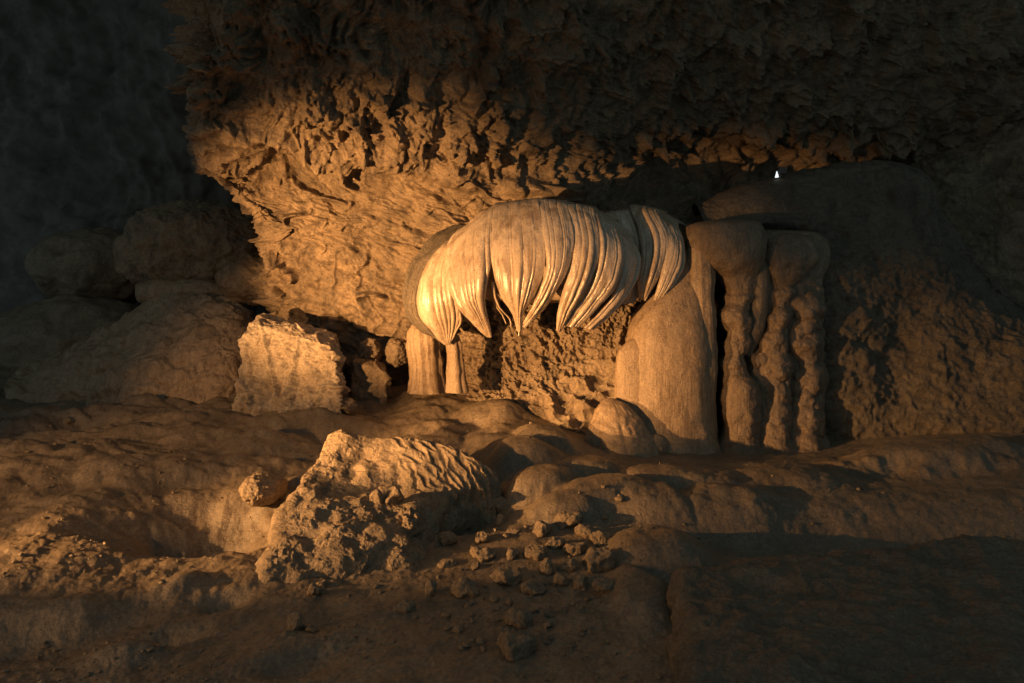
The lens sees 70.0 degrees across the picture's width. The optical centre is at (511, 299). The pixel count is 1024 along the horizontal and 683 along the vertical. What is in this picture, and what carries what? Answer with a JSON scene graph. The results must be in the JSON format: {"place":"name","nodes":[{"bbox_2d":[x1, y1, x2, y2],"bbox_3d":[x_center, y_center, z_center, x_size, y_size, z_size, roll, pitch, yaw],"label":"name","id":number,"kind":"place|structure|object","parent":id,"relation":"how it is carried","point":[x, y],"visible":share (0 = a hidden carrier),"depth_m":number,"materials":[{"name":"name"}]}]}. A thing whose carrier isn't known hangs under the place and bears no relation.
{"place":"outdoors","nodes":[
{"label":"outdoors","id":0,"kind":"place"},
{"bbox_2d":[0,0,270,316],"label":"cave wall","id":1,"kind":"structure","parent":0,"point":[93,115],"depth_m":21.30,"materials":[{"name":"stone"}]},
{"bbox_2d":[385,338,407,367],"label":"stone","id":2,"kind":"object","parent":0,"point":[395,352],"visible":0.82,"depth_m":12.98,"materials":[{"name":"stone"}]},
{"bbox_2d":[0,384,1023,682],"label":"ground","id":3,"kind":"structure","parent":0,"point":[726,508],"depth_m":8.73,"materials":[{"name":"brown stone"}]},
{"bbox_2d":[0,294,136,388],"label":"boulder","id":4,"kind":"object","parent":3,"relation":"on","point":[40,330],"visible":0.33,"depth_m":16.31,"materials":[{"name":"stone"}]},
{"bbox_2d":[24,227,137,303],"bbox_3d":[-10.377,-0.797,18.188,3.056,2.052,2.753,0,0,0],"label":"boulder","id":5,"kind":"object","parent":4,"relation":"on","point":[79,262],"visible":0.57,"depth_m":17.08,"materials":[{"name":"grey stone"}]},
{"bbox_2d":[62,417,74,423],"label":"stone","id":6,"kind":"object","parent":3,"relation":"on","point":[66,420],"visible":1,"depth_m":12.22,"materials":[{"name":"brown stone"}]},
{"bbox_2d":[4,292,254,404],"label":"flowstone slope","id":7,"kind":"structure","parent":3,"relation":"on","point":[183,345],"depth_m":14.21,"materials":[{"name":"brown stone"}]},
{"bbox_2d":[135,278,223,302],"bbox_3d":[-6.873,-0.186,15.899,2.440,0.772,1.854,0,0,0],"label":"rock slab","id":8,"kind":"object","parent":7,"relation":"on","point":[146,290],"visible":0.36,"depth_m":15.11,"materials":[{"name":"brown stone"}]},
{"bbox_2d":[112,198,259,284],"bbox_3d":[-6.867,-1.105,16.229,3.500,2.322,2.691,0,0,0],"label":"boulder","id":9,"kind":"object","parent":7,"relation":"on","point":[194,238],"visible":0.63,"depth_m":15.14,"materials":[{"name":"stone"}]},
{"bbox_2d":[215,253,263,305],"bbox_3d":[-5.223,-0.413,14.925,1.664,1.076,1.195,0,0,0],"label":"boulder","id":10,"kind":"object","parent":7,"relation":"on","point":[232,278],"visible":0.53,"depth_m":14.45,"materials":[{"name":"stone"}]},
{"bbox_2d":[238,472,287,506],"bbox_3d":[-3.188,2.426,9.402,0.584,0.424,0.830,0,0,0],"label":"stone","id":11,"kind":"object","parent":3,"relation":"on","point":[257,489],"visible":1,"depth_m":9.13,"materials":[{"name":"brown stone"}]},
{"bbox_2d":[231,313,350,415],"bbox_3d":[-3.787,1.103,12.588,2.174,1.749,1.452,0,0,0],"label":"rock block","id":12,"kind":"object","parent":3,"relation":"on","point":[285,365],"visible":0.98,"depth_m":12.30,"materials":[{"name":"beige stone"}]},
{"bbox_2d":[286,611,305,630],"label":"stone","id":13,"kind":"object","parent":3,"relation":"on","point":[296,620],"visible":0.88,"depth_m":6.54,"materials":[{"name":"brown stone"}]},
{"bbox_2d":[305,624,318,632],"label":"stone","id":14,"kind":"object","parent":3,"relation":"on","point":[313,628],"visible":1,"depth_m":6.56,"materials":[{"name":"brown stone"}]},
{"bbox_2d":[306,582,322,595],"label":"stone","id":15,"kind":"object","parent":3,"relation":"on","point":[314,589],"visible":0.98,"depth_m":7.15,"materials":[{"name":"brown stone"}]},
{"bbox_2d":[316,579,328,587],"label":"stone","id":16,"kind":"object","parent":3,"relation":"on","point":[323,583],"visible":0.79,"depth_m":7.34,"materials":[{"name":"brown stone"}]},
{"bbox_2d":[335,397,357,413],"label":"stone","id":17,"kind":"object","parent":3,"relation":"on","point":[350,405],"visible":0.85,"depth_m":12.03,"materials":[{"name":"stone"}]},
{"bbox_2d":[348,354,392,404],"bbox_3d":[-2.534,1.461,13.007,0.892,0.967,0.771,0,0,0],"label":"rock block","id":18,"kind":"object","parent":3,"relation":"on","point":[370,379],"visible":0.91,"depth_m":12.74,"materials":[{"name":"stone"}]},
{"bbox_2d":[358,338,381,360],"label":"stone","id":19,"kind":"object","parent":18,"relation":"on","point":[369,348],"visible":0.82,"depth_m":13.13,"materials":[{"name":"stone"}]},
{"bbox_2d":[255,429,502,583],"bbox_3d":[-1.442,2.580,8.570,2.772,1.783,2.880,0,0,0],"label":"ridge rock","id":20,"kind":"object","parent":3,"relation":"on","point":[329,520],"visible":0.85,"depth_m":8.69,"materials":[{"name":"brown stone"}]},
{"bbox_2d":[369,489,384,503],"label":"stone","id":21,"kind":"object","parent":20,"relation":"on","point":[377,496],"visible":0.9,"depth_m":8.63,"materials":[{"name":"beige stone"}]},
{"bbox_2d":[383,486,403,504],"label":"stone","id":22,"kind":"object","parent":20,"relation":"on","point":[394,496],"visible":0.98,"depth_m":8.63,"materials":[{"name":"brown stone"}]},
{"bbox_2d":[398,503,427,537],"bbox_3d":[-1.163,2.660,8.494,0.381,0.565,0.592,0,0,0],"label":"stone","id":23,"kind":"object","parent":20,"relation":"on","point":[414,521],"visible":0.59,"depth_m":8.37,"materials":[{"name":"brown stone"}]},
{"bbox_2d":[496,496,506,512],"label":"stone","id":24,"kind":"object","parent":20,"relation":"on","point":[501,502],"visible":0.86,"depth_m":9.18,"materials":[{"name":"brown stone"}]},
{"bbox_2d":[393,598,415,613],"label":"stone","id":25,"kind":"object","parent":3,"relation":"on","point":[404,606],"visible":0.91,"depth_m":6.92,"materials":[{"name":"brown stone"}]},
{"bbox_2d":[406,324,445,394],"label":"column","id":26,"kind":"structure","parent":3,"relation":"on","point":[425,364],"depth_m":12.36,"materials":[{"name":"beige stone"}]},
{"bbox_2d":[425,579,437,595],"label":"stone","id":27,"kind":"object","parent":3,"relation":"on","point":[431,585],"visible":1,"depth_m":7.23,"materials":[{"name":"brown stone"}]},
{"bbox_2d":[441,612,450,617],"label":"stone","id":28,"kind":"object","parent":3,"relation":"on","point":[445,614],"visible":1,"depth_m":6.86,"materials":[{"name":"brown stone"}]},
{"bbox_2d":[437,558,456,568],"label":"stone","id":29,"kind":"object","parent":3,"relation":"on","point":[447,563],"visible":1,"depth_m":7.81,"materials":[{"name":"brown stone"}]},
{"bbox_2d":[438,531,457,545],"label":"stone","id":30,"kind":"object","parent":3,"relation":"on","point":[447,538],"visible":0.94,"depth_m":8.32,"materials":[{"name":"brown stone"}]},
{"bbox_2d":[445,335,468,393],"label":"column","id":31,"kind":"structure","parent":3,"relation":"on","point":[456,381],"depth_m":11.78,"materials":[{"name":"stone"}]},
{"bbox_2d":[453,625,463,632],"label":"stone","id":32,"kind":"object","parent":3,"relation":"on","point":[458,628],"visible":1,"depth_m":6.61,"materials":[{"name":"brown stone"}]},
{"bbox_2d":[450,576,479,597],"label":"stone","id":33,"kind":"object","parent":3,"relation":"on","point":[462,587],"visible":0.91,"depth_m":7.22,"materials":[{"name":"brown stone"}]},
{"bbox_2d":[462,642,470,647],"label":"stone","id":34,"kind":"object","parent":3,"relation":"on","point":[466,644],"visible":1,"depth_m":6.38,"materials":[{"name":"brown stone"}]},
{"bbox_2d":[464,602,472,607],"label":"stone","id":35,"kind":"object","parent":3,"relation":"on","point":[468,605],"visible":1,"depth_m":7.03,"materials":[{"name":"brown stone"}]},
{"bbox_2d":[471,562,480,569],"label":"stone","id":36,"kind":"object","parent":3,"relation":"on","point":[475,565],"visible":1,"depth_m":7.73,"materials":[{"name":"brown stone"}]},
{"bbox_2d":[476,638,486,644],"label":"stone","id":37,"kind":"object","parent":3,"relation":"on","point":[480,641],"visible":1,"depth_m":6.45,"materials":[{"name":"brown stone"}]},
{"bbox_2d":[474,531,490,544],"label":"stone","id":38,"kind":"object","parent":3,"relation":"on","point":[482,537],"visible":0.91,"depth_m":8.28,"materials":[{"name":"brown stone"}]},
{"bbox_2d":[470,545,497,561],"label":"stone","id":39,"kind":"object","parent":3,"relation":"on","point":[480,553],"visible":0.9,"depth_m":7.91,"materials":[{"name":"brown stone"}]},
{"bbox_2d":[489,595,498,601],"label":"stone","id":40,"kind":"object","parent":3,"relation":"on","point":[495,598],"visible":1,"depth_m":7.11,"materials":[{"name":"brown stone"}]},
{"bbox_2d":[496,513,505,525],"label":"stone","id":41,"kind":"object","parent":3,"relation":"on","point":[500,520],"visible":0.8,"depth_m":8.74,"materials":[{"name":"brown stone"}]},
{"bbox_2d":[490,566,521,584],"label":"stone","id":42,"kind":"object","parent":3,"relation":"on","point":[508,575],"visible":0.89,"depth_m":7.44,"materials":[{"name":"brown stone"}]},
{"bbox_2d":[502,533,510,537],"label":"stone","id":43,"kind":"object","parent":3,"relation":"on","point":[505,535],"visible":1,"depth_m":8.35,"materials":[{"name":"brown stone"}]},
{"bbox_2d":[506,598,512,604],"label":"stone","id":44,"kind":"object","parent":3,"relation":"on","point":[509,601],"visible":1,"depth_m":7.07,"materials":[{"name":"brown stone"}]},
{"bbox_2d":[506,547,519,559],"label":"stone","id":45,"kind":"object","parent":3,"relation":"on","point":[512,553],"visible":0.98,"depth_m":7.92,"materials":[{"name":"brown stone"}]},
{"bbox_2d":[505,527,520,533],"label":"stone","id":46,"kind":"object","parent":3,"relation":"on","point":[514,530],"visible":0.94,"depth_m":8.45,"materials":[{"name":"brown stone"}]},
{"bbox_2d":[496,631,536,661],"bbox_3d":[0.041,3.000,6.363,0.326,0.249,0.361,0,0,-25],"label":"stone","id":47,"kind":"object","parent":3,"relation":"on","point":[514,647],"visible":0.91,"depth_m":6.24,"materials":[{"name":"brown stone"}]},
{"bbox_2d":[505,606,532,628],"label":"stone","id":48,"kind":"object","parent":3,"relation":"on","point":[519,617],"visible":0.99,"depth_m":6.71,"materials":[{"name":"brown stone"}]},
{"bbox_2d":[521,580,545,594],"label":"stone","id":49,"kind":"object","parent":3,"relation":"on","point":[533,587],"visible":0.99,"depth_m":7.25,"materials":[{"name":"brown stone"}]},
{"bbox_2d":[522,544,547,560],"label":"stone","id":50,"kind":"object","parent":3,"relation":"on","point":[536,552],"visible":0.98,"depth_m":7.91,"materials":[{"name":"brown stone"}]},
{"bbox_2d":[441,294,642,434],"bbox_3d":[0.698,1.150,12.365,4.505,2.847,1.859,0,0,4],"label":"rock outcrop","id":51,"kind":"object","parent":3,"relation":"on","point":[540,366],"visible":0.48,"depth_m":12.56,"materials":[{"name":"stone"}]},
{"bbox_2d":[402,198,686,344],"bbox_3d":[0.666,-0.473,12.021,4.976,2.392,2.440,0,0,0],"label":"flowstone canopy","id":52,"kind":"object","parent":51,"relation":"on","point":[517,257],"visible":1,"depth_m":11.24,"materials":[{"name":"stone"}]},
{"bbox_2d":[532,520,551,536],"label":"stone","id":53,"kind":"object","parent":3,"relation":"on","point":[541,528],"visible":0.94,"depth_m":8.41,"materials":[{"name":"brown stone"}]},
{"bbox_2d":[539,558,553,575],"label":"stone","id":54,"kind":"object","parent":3,"relation":"on","point":[546,567],"visible":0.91,"depth_m":7.58,"materials":[{"name":"brown stone"}]},
{"bbox_2d":[543,621,553,627],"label":"stone","id":55,"kind":"object","parent":3,"relation":"on","point":[547,624],"visible":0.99,"depth_m":6.68,"materials":[{"name":"brown stone"}]},
{"bbox_2d":[544,611,554,617],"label":"stone","id":56,"kind":"object","parent":3,"relation":"on","point":[548,614],"visible":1,"depth_m":6.85,"materials":[{"name":"brown stone"}]},
{"bbox_2d":[545,536,564,549],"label":"stone","id":57,"kind":"object","parent":3,"relation":"on","point":[554,543],"visible":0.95,"depth_m":8.09,"materials":[{"name":"brown stone"}]},
{"bbox_2d":[553,572,568,585],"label":"stone","id":58,"kind":"object","parent":3,"relation":"on","point":[560,579],"visible":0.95,"depth_m":7.37,"materials":[{"name":"brown stone"}]},
{"bbox_2d":[553,511,582,528],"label":"stone","id":59,"kind":"object","parent":3,"relation":"on","point":[563,519],"visible":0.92,"depth_m":8.53,"materials":[{"name":"brown stone"}]},
{"bbox_2d":[557,558,579,571],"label":"stone","id":60,"kind":"object","parent":3,"relation":"on","point":[571,565],"visible":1,"depth_m":7.63,"materials":[{"name":"brown stone"}]},
{"bbox_2d":[562,542,587,556],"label":"stone","id":61,"kind":"object","parent":3,"relation":"on","point":[573,549],"visible":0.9,"depth_m":7.96,"materials":[{"name":"brown stone"}]},
{"bbox_2d":[573,575,588,590],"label":"stone","id":62,"kind":"object","parent":3,"relation":"on","point":[580,582],"visible":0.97,"depth_m":7.32,"materials":[{"name":"brown stone"}]},
{"bbox_2d":[574,523,595,537],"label":"stone","id":63,"kind":"object","parent":3,"relation":"on","point":[584,530],"visible":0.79,"depth_m":8.36,"materials":[{"name":"brown stone"}]},
{"bbox_2d":[582,546,617,573],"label":"stone","id":64,"kind":"object","parent":3,"relation":"on","point":[599,560],"visible":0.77,"depth_m":7.62,"materials":[{"name":"brown stone"}]},
{"bbox_2d":[589,530,611,546],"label":"stone","id":65,"kind":"object","parent":3,"relation":"on","point":[598,538],"visible":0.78,"depth_m":8.16,"materials":[{"name":"brown stone"}]},
{"bbox_2d":[592,577,614,593],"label":"stone","id":66,"kind":"object","parent":3,"relation":"on","point":[602,585],"visible":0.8,"depth_m":7.17,"materials":[{"name":"brown stone"}]},
{"bbox_2d":[615,496,624,501],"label":"stone","id":67,"kind":"object","parent":3,"relation":"on","point":[619,498],"visible":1,"depth_m":8.88,"materials":[{"name":"brown stone"}]},
{"bbox_2d":[584,398,658,457],"bbox_3d":[1.802,2.139,11.410,1.560,1.181,1.291,0,0,0],"label":"stalagmite","id":68,"kind":"object","parent":3,"relation":"on","point":[616,426],"visible":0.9,"depth_m":11.17,"materials":[{"name":"beige stone"}]},
{"bbox_2d":[651,433,667,453],"bbox_3d":[2.188,2.302,11.507,0.578,0.448,0.624,0,0,0],"label":"stalagmite","id":69,"kind":"object","parent":3,"relation":"on","point":[660,442],"visible":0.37,"depth_m":11.28,"materials":[{"name":"brown stone"}]},
{"bbox_2d":[614,247,720,454],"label":"column","id":70,"kind":"structure","parent":3,"relation":"on","point":[666,369],"depth_m":11.58,"materials":[{"name":"beige stone"}]},
{"bbox_2d":[682,219,766,454],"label":"column","id":71,"kind":"structure","parent":3,"relation":"on","point":[733,251],"depth_m":11.79,"materials":[{"name":"brown stone"}]},
{"bbox_2d":[747,348,768,440],"bbox_3d":[4.003,1.639,11.974,0.693,1.683,0.769,0,0,0],"label":"stalagmite","id":72,"kind":"object","parent":3,"relation":"on","point":[757,359],"visible":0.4,"depth_m":11.90,"materials":[{"name":"brown stone"}]},
{"bbox_2d":[744,230,825,424],"bbox_3d":[4.415,0.665,12.385,1.805,3.743,1.114,0,0,0],"label":"flowstone sheet","id":73,"kind":"object","parent":3,"relation":"on","point":[801,286],"visible":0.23,"depth_m":12.20,"materials":[{"name":"brown stone"}]},
{"bbox_2d":[745,260,770,355],"bbox_3d":[4.070,0.058,12.156,0.419,1.731,0.532,0,0,27],"label":"stalactite","id":74,"kind":"object","parent":73,"relation":"hanging from","point":[758,311],"visible":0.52,"depth_m":11.98},
{"bbox_2d":[758,233,818,453],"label":"column","id":75,"kind":"structure","parent":3,"relation":"on","point":[792,260],"depth_m":11.93,"materials":[{"name":"brown stone"}]},
{"bbox_2d":[788,236,830,452],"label":"column","id":76,"kind":"structure","parent":3,"relation":"on","point":[810,375],"depth_m":11.95,"materials":[{"name":"brown stone"}]},
{"bbox_2d":[664,534,1023,682],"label":"foreground boulder","id":77,"kind":"object","parent":3,"relation":"on","point":[948,610],"visible":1,"depth_m":6.06,"materials":[{"name":"brown stone"}]},
{"bbox_2d":[691,160,1023,441],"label":"rock ledge","id":78,"kind":"object","parent":3,"relation":"on","point":[923,324],"visible":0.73,"depth_m":12.43,"materials":[{"name":"stone"}]},
{"bbox_2d":[775,167,786,178],"bbox_3d":[4.886,-2.286,13.316,0.196,0.245,0.134,0,0,0],"label":"floodlight","id":79,"kind":"object","parent":78,"relation":"on","point":[780,170],"visible":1,"depth_m":13.27,"materials":[{"name":"black glass"}]},
{"bbox_2d":[160,0,1023,385],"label":"cave wall","id":80,"kind":"structure","parent":0,"point":[352,156],"depth_m":13.52,"materials":[{"name":"stone"}]},
{"bbox_2d":[910,119,1023,301],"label":"rock slope","id":81,"kind":"structure","parent":80,"relation":"attached to","point":[979,183],"depth_m":14.84,"materials":[{"name":"stone"}]}
]}

